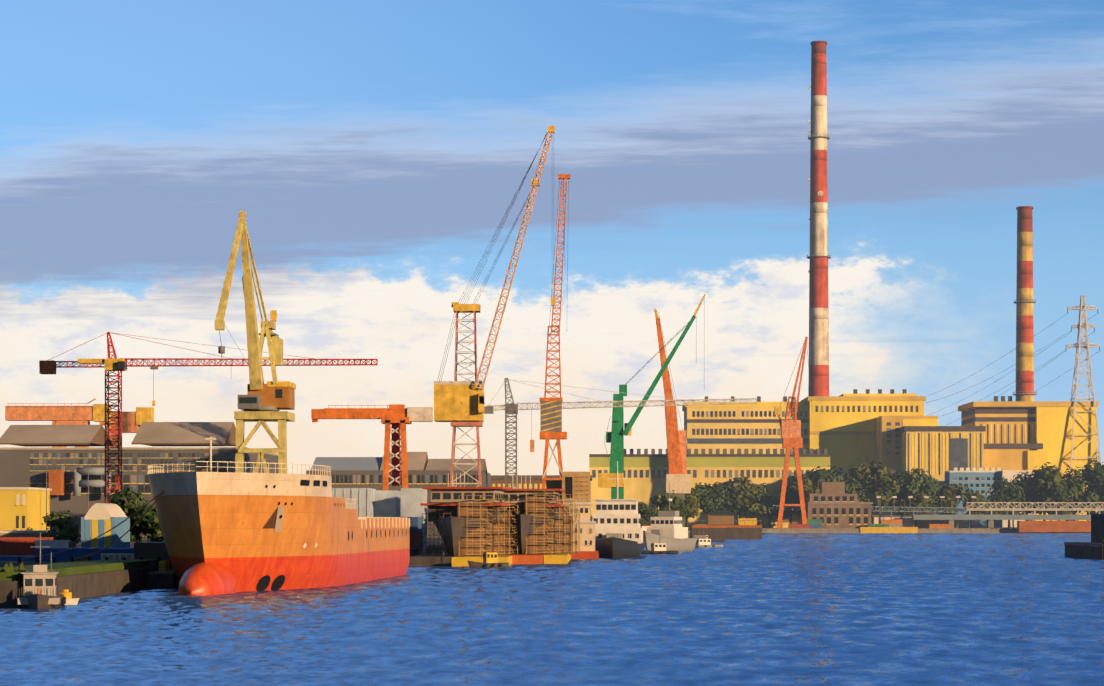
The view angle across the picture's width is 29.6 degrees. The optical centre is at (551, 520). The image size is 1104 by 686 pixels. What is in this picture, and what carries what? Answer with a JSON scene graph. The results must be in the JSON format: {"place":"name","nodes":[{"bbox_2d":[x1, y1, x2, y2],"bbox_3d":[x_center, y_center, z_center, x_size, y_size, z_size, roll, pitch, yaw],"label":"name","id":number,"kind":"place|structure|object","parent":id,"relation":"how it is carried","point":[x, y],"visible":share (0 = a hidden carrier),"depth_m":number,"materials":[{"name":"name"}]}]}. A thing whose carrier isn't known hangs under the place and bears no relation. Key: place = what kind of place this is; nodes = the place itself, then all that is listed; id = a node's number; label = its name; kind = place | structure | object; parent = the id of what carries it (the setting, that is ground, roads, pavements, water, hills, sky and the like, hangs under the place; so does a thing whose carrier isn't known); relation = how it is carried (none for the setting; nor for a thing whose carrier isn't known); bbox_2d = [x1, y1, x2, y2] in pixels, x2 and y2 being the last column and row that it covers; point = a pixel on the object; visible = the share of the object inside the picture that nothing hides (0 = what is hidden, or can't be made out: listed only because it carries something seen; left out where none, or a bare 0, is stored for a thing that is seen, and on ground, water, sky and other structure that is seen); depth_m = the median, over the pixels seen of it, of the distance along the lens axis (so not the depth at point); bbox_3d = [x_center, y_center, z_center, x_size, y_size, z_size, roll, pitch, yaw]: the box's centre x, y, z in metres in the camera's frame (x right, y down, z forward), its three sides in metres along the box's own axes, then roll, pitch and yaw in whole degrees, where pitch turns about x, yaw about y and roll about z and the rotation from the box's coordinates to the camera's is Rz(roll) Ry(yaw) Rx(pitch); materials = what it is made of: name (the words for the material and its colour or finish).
{"place":"outdoors","nodes":[
{"label":"outdoors","id":0,"kind":"place"},
{"bbox_2d":[0,527,1090,569],"bbox_3d":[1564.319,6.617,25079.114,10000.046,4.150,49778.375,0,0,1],"label":"quay","id":1,"kind":"structure","parent":0,"point":[414,550],"depth_m":1196.09,"materials":[{"name":"concrete"}]},
{"bbox_2d":[0,487,51,530],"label":"yellow house","id":2,"kind":"structure","parent":1,"relation":"on","point":[22,508],"depth_m":293.13,"materials":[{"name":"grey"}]},
{"bbox_2d":[0,530,58,536],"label":"pink shed","id":3,"kind":"structure","parent":1,"relation":"on","point":[17,533],"depth_m":263.90,"materials":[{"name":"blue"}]},
{"bbox_2d":[5,398,110,446],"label":"crane gantry","id":4,"kind":"object","parent":1,"relation":"on","point":[70,415],"visible":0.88,"depth_m":638.74,"materials":[{"name":"orange metal"}]},
{"bbox_2d":[39,510,80,544],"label":"tree","id":5,"kind":"object","parent":1,"relation":"on","point":[66,532],"visible":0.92,"depth_m":259.66,"materials":[{"name":"green plant"}]},
{"bbox_2d":[0,537,160,562],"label":"quay clutter","id":6,"kind":"object","parent":1,"relation":"on","point":[16,546],"visible":0.46,"depth_m":247.52,"materials":[{"name":"black"}]},
{"bbox_2d":[0,410,243,587],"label":"yard clutter","id":7,"kind":"object","parent":1,"relation":"on","point":[98,519],"visible":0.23,"depth_m":233.67,"materials":[{"name":"metal"}]},
{"bbox_2d":[100,407,153,446],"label":"crane gantry","id":8,"kind":"object","parent":1,"relation":"on","point":[132,422],"visible":0.48,"depth_m":658.29,"materials":[{"name":"orange metal"}]},
{"bbox_2d":[103,487,161,541],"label":"tree","id":9,"kind":"object","parent":1,"relation":"on","point":[149,520],"visible":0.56,"depth_m":259.14,"materials":[{"name":"green plant"}]},
{"bbox_2d":[0,422,278,538],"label":"factory hall","id":10,"kind":"structure","parent":1,"relation":"on","point":[67,475],"depth_m":490.02,"materials":[{"name":"grey"}]},
{"bbox_2d":[139,526,164,541],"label":"bush","id":11,"kind":"object","parent":1,"relation":"on","point":[158,536],"visible":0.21,"depth_m":259.54,"materials":[{"name":"green plant"}]},
{"bbox_2d":[39,332,377,502],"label":"tower crane","id":12,"kind":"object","parent":1,"relation":"on","point":[49,366],"depth_m":328.30,"materials":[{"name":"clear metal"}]},
{"bbox_2d":[215,211,295,473],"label":"crane","id":13,"kind":"object","parent":1,"relation":"on","point":[260,403],"visible":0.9,"depth_m":299.79,"materials":[{"name":"yellow metal"}]},
{"bbox_2d":[311,404,432,489],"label":"gantry crane","id":14,"kind":"object","parent":1,"relation":"on","point":[398,417],"visible":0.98,"depth_m":416.89,"materials":[{"name":"orange metal"}]},
{"bbox_2d":[332,488,426,554],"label":"wrapped blocks","id":15,"kind":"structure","parent":1,"relation":"on","point":[370,502],"depth_m":354.06,"materials":[{"name":"white plastic"}]},
{"bbox_2d":[306,452,490,537],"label":"halls","id":16,"kind":"object","parent":1,"relation":"on","point":[365,472],"visible":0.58,"depth_m":538.67,"materials":[{"name":"grey metal"}]},
{"bbox_2d":[434,126,554,486],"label":"lattice boom crane","id":17,"kind":"object","parent":1,"relation":"on","point":[457,404],"visible":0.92,"depth_m":439.45,"materials":[{"name":"orange metal"}]},
{"bbox_2d":[491,475,591,520],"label":"shed","id":18,"kind":"structure","parent":1,"relation":"on","point":[499,481],"depth_m":622.60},
{"bbox_2d":[540,174,569,488],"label":"crane","id":19,"kind":"object","parent":1,"relation":"on","point":[550,417],"visible":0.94,"depth_m":540.42,"materials":[{"name":"orange"}]},
{"bbox_2d":[408,504,710,546],"bbox_3d":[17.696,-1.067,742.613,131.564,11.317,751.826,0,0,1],"label":"quay clutter","id":20,"kind":"object","parent":1,"relation":"on","point":[415,531],"visible":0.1,"depth_m":367.84,"materials":[{"name":"multicoloured metal"}]},
{"bbox_2d":[546,472,589,501],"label":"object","id":21,"kind":"structure","parent":1,"relation":"on","point":[575,485],"depth_m":462.30,"materials":[{"name":"beige"}]},
{"bbox_2d":[484,378,756,488],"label":"tower crane","id":22,"kind":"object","parent":1,"relation":"on","point":[511,408],"depth_m":596.50,"materials":[{"name":"grey"}]},
{"bbox_2d":[638,502,659,526],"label":"tree","id":23,"kind":"object","parent":1,"relation":"on","point":[644,510],"visible":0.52,"depth_m":793.09,"materials":[{"name":"green plant"}]},
{"bbox_2d":[598,294,705,498],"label":"crane","id":24,"kind":"object","parent":1,"relation":"on","point":[620,430],"visible":0.94,"depth_m":664.82,"materials":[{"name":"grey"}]},
{"bbox_2d":[651,490,691,521],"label":"tree","id":25,"kind":"object","parent":1,"relation":"on","point":[677,504],"visible":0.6,"depth_m":835.17,"materials":[{"name":"green plant"}]},
{"bbox_2d":[685,488,703,526],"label":"tree","id":26,"kind":"object","parent":1,"relation":"on","point":[694,503],"visible":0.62,"depth_m":903.10,"materials":[{"name":"green plant"}]},
{"bbox_2d":[589,449,829,527],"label":"industrial building","id":27,"kind":"structure","parent":1,"relation":"on","point":[645,473],"depth_m":1275.35,"materials":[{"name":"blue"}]},
{"bbox_2d":[692,481,727,515],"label":"tree","id":28,"kind":"object","parent":1,"relation":"on","point":[710,499],"visible":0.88,"depth_m":1002.88,"materials":[{"name":"green plant"}]},
{"bbox_2d":[714,474,771,524],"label":"tree","id":29,"kind":"object","parent":1,"relation":"on","point":[738,496],"visible":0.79,"depth_m":1204.38,"materials":[{"name":"green plant"}]},
{"bbox_2d":[748,485,789,527],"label":"tree","id":30,"kind":"object","parent":1,"relation":"on","point":[767,501],"visible":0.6,"depth_m":1252.88,"materials":[{"name":"green plant"}]},
{"bbox_2d":[772,486,800,523],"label":"tree","id":31,"kind":"object","parent":1,"relation":"on","point":[788,495],"visible":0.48,"depth_m":1250.35,"materials":[{"name":"green plant"}]},
{"bbox_2d":[774,337,811,527],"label":"crane","id":32,"kind":"object","parent":1,"relation":"on","point":[791,434],"visible":1,"depth_m":1213.12,"materials":[{"name":"orange metal"}]},
{"bbox_2d":[786,475,819,516],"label":"tree","id":33,"kind":"object","parent":1,"relation":"on","point":[808,488],"visible":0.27,"depth_m":1247.46,"materials":[{"name":"green plant"}]},
{"bbox_2d":[807,40,830,395],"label":"tall chimney","id":34,"kind":"object","parent":1,"relation":"on","point":[818,257],"visible":0.81,"depth_m":1686.81,"materials":[{"name":"concrete"}]},
{"bbox_2d":[787,465,865,497],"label":"tree","id":35,"kind":"object","parent":1,"relation":"on","point":[821,475],"visible":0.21,"depth_m":1255.38,"materials":[{"name":"green plant"}]},
{"bbox_2d":[805,478,872,527],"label":"brick building","id":36,"kind":"structure","parent":1,"relation":"on","point":[832,505],"depth_m":1211.96,"materials":[{"name":"brown"}]},
{"bbox_2d":[841,477,868,501],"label":"tree","id":37,"kind":"object","parent":1,"relation":"on","point":[858,489],"visible":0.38,"depth_m":1253.39,"materials":[{"name":"green plant"}]},
{"bbox_2d":[839,460,909,523],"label":"tree","id":38,"kind":"object","parent":1,"relation":"on","point":[872,476],"visible":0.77,"depth_m":1255.39,"materials":[{"name":"green plant"}]},
{"bbox_2d":[682,389,1098,520],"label":"power plant","id":39,"kind":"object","parent":1,"relation":"on","point":[895,432],"visible":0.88,"depth_m":1589.85,"materials":[{"name":"yellow concrete"}]},
{"bbox_2d":[878,470,941,514],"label":"tree","id":40,"kind":"object","parent":1,"relation":"on","point":[911,489],"visible":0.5,"depth_m":1252.97,"materials":[{"name":"green plant"}]},
{"bbox_2d":[896,491,936,526],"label":"tree","id":41,"kind":"object","parent":1,"relation":"on","point":[911,502],"visible":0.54,"depth_m":1250.52,"materials":[{"name":"green plant"}]},
{"bbox_2d":[871,496,975,527],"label":"quay sheds","id":42,"kind":"object","parent":1,"relation":"on","point":[876,519],"visible":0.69,"depth_m":1224.02,"materials":[{"name":"metal"}]},
{"bbox_2d":[906,467,942,512],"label":"tree","id":43,"kind":"object","parent":1,"relation":"on","point":[930,484],"visible":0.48,"depth_m":1256.32,"materials":[{"name":"green plant"}]},
{"bbox_2d":[788,496,1069,527],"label":"quay clutter","id":44,"kind":"object","parent":1,"relation":"on","point":[814,523],"visible":0.92,"depth_m":1210.88,"materials":[{"name":"metal"}]},
{"bbox_2d":[772,502,1103,532],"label":"conveyor bridge","id":45,"kind":"structure","parent":1,"relation":"on","point":[1029,524],"depth_m":1209.16,"materials":[{"name":"grey"}]},
{"bbox_2d":[932,482,971,514],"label":"tree","id":46,"kind":"object","parent":1,"relation":"on","point":[951,492],"visible":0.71,"depth_m":1257.10,"materials":[{"name":"green plant"}]},
{"bbox_2d":[962,491,992,527],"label":"tree","id":47,"kind":"object","parent":1,"relation":"on","point":[979,498],"visible":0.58,"depth_m":1259.46,"materials":[{"name":"green plant"}]},
{"bbox_2d":[937,468,1033,526],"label":"building","id":48,"kind":"structure","parent":1,"relation":"on","point":[980,481],"depth_m":1381.26,"materials":[{"name":"blue"}]},
{"bbox_2d":[985,497,1001,520],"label":"tree","id":49,"kind":"object","parent":1,"relation":"on","point":[995,512],"visible":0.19,"depth_m":1269.14,"materials":[{"name":"green plant"}]},
{"bbox_2d":[985,478,1033,527],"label":"tree","id":50,"kind":"object","parent":1,"relation":"on","point":[1011,492],"visible":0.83,"depth_m":1287.20,"materials":[{"name":"green plant"}]},
{"bbox_2d":[926,295,1101,520],"bbox_3d":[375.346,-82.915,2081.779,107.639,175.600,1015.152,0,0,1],"label":"power pylon","id":51,"kind":"object","parent":1,"relation":"on","point":[1085,343],"visible":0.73,"depth_m":1586.87,"materials":[{"name":"silver metal"}]},
{"bbox_2d":[1013,206,1036,400],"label":"chimney","id":52,"kind":"object","parent":1,"relation":"on","point":[1024,302],"visible":0.67,"depth_m":1683.42,"materials":[{"name":"red concrete"}]},
{"bbox_2d":[1012,472,1040,520],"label":"tree","id":53,"kind":"object","parent":1,"relation":"on","point":[1018,477],"visible":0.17,"depth_m":1307.15,"materials":[{"name":"green plant"}]},
{"bbox_2d":[1014,462,1066,520],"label":"tree","id":54,"kind":"object","parent":1,"relation":"on","point":[1047,477],"visible":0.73,"depth_m":1284.85,"materials":[{"name":"green plant"}]},
{"bbox_2d":[1041,483,1075,520],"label":"tree","id":55,"kind":"object","parent":1,"relation":"on","point":[1051,493],"visible":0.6,"depth_m":1277.63,"materials":[{"name":"green plant"}]},
{"bbox_2d":[1055,466,1103,520],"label":"tree","id":56,"kind":"object","parent":1,"relation":"on","point":[1074,483],"visible":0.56,"depth_m":1282.69,"materials":[{"name":"green plant"}]},
{"bbox_2d":[1078,459,1103,513],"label":"tree","id":57,"kind":"object","parent":1,"relation":"on","point":[1095,477],"visible":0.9,"depth_m":1282.70,"materials":[{"name":"green plant"}]},
{"bbox_2d":[0,533,1103,685],"bbox_3d":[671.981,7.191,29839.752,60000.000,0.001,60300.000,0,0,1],"label":"water","id":58,"kind":"structure","parent":0,"point":[897,609],"depth_m":144.67,"materials":[{"name":"blue liquid"}]},
{"bbox_2d":[18,532,65,608],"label":"tug boat","id":59,"kind":"object","parent":58,"relation":"on","point":[40,587],"visible":0.88,"depth_m":171.93,"materials":[{"name":"grey metal"}]},
{"bbox_2d":[59,589,78,604],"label":"small boat","id":60,"kind":"object","parent":58,"relation":"in","point":[66,593],"visible":0.38,"depth_m":179.78,"materials":[{"name":"beige paint"}]},
{"bbox_2d":[0,559,158,607],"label":"bank","id":61,"kind":"structure","parent":58,"relation":"in","point":[84,579],"depth_m":198.21,"materials":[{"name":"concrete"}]},
{"bbox_2d":[147,437,409,595],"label":"ship hull","id":62,"kind":"object","parent":58,"relation":"on","point":[227,532],"visible":0.92,"depth_m":211.90,"materials":[{"name":"paint"}]},
{"bbox_2d":[21,490,163,558],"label":"mooring lines","id":63,"kind":"object","parent":62,"relation":"attached to","point":[161,493],"visible":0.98,"depth_m":217.66,"materials":[{"name":"grey fabric"}]},
{"bbox_2d":[409,473,524,565],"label":"scaffolding","id":64,"kind":"object","parent":58,"relation":"in","point":[469,522],"visible":0.81,"depth_m":342.87,"materials":[{"name":"wood planks"},{"name":"steel"}]},
{"bbox_2d":[467,537,508,567],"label":"boat","id":65,"kind":"object","parent":58,"relation":"on","point":[490,559],"visible":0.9,"depth_m":320.13,"materials":[{"name":"yellow"}]},
{"bbox_2d":[504,475,579,563],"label":"scaffolding","id":66,"kind":"object","parent":58,"relation":"in","point":[544,523],"visible":0.92,"depth_m":359.57,"materials":[{"name":"brown wood"}]},
{"bbox_2d":[560,499,598,558],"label":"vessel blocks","id":67,"kind":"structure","parent":58,"relation":"in","point":[587,538],"depth_m":392.78,"materials":[{"name":"beige paint"}]},
{"bbox_2d":[592,461,646,557],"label":"white vessel","id":68,"kind":"object","parent":58,"relation":"in","point":[618,532],"visible":0.88,"depth_m":407.89,"materials":[{"name":"grey metal"}]},
{"bbox_2d":[641,543,677,553],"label":"boat","id":69,"kind":"object","parent":58,"relation":"on","point":[658,548],"visible":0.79,"depth_m":447.31,"materials":[{"name":"grey metal"}]},
{"bbox_2d":[643,482,696,551],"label":"ship","id":70,"kind":"object","parent":58,"relation":"in","point":[668,529],"visible":0.85,"depth_m":477.61,"materials":[{"name":"grey metal"}]},
{"bbox_2d":[695,539,722,546],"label":"boat","id":71,"kind":"object","parent":58,"relation":"on","point":[703,542],"visible":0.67,"depth_m":558.05,"materials":[{"name":"grey metal"}]},
{"bbox_2d":[694,535,725,541],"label":"boat","id":72,"kind":"object","parent":58,"relation":"on","point":[706,537],"visible":0.4,"depth_m":696.96,"materials":[{"name":"grey metal"}]},
{"bbox_2d":[690,516,761,538],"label":"barge","id":73,"kind":"object","parent":58,"relation":"on","point":[720,527],"visible":0.98,"depth_m":809.08,"materials":[{"name":"brown metal"}]},
{"bbox_2d":[1064,514,1103,559],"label":"pier","id":74,"kind":"structure","parent":58,"relation":"in","point":[1093,548],"depth_m":402.05,"materials":[{"name":"concrete"}]},
{"bbox_2d":[0,0,1103,511],"label":"sky","id":75,"kind":"structure","parent":0,"point":[373,153],"materials":[{"name":"blue"}]},
{"bbox_2d":[654,308,690,526],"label":"crane","id":76,"kind":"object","parent":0,"point":[678,478],"depth_m":863.98,"materials":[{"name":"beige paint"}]}
]}

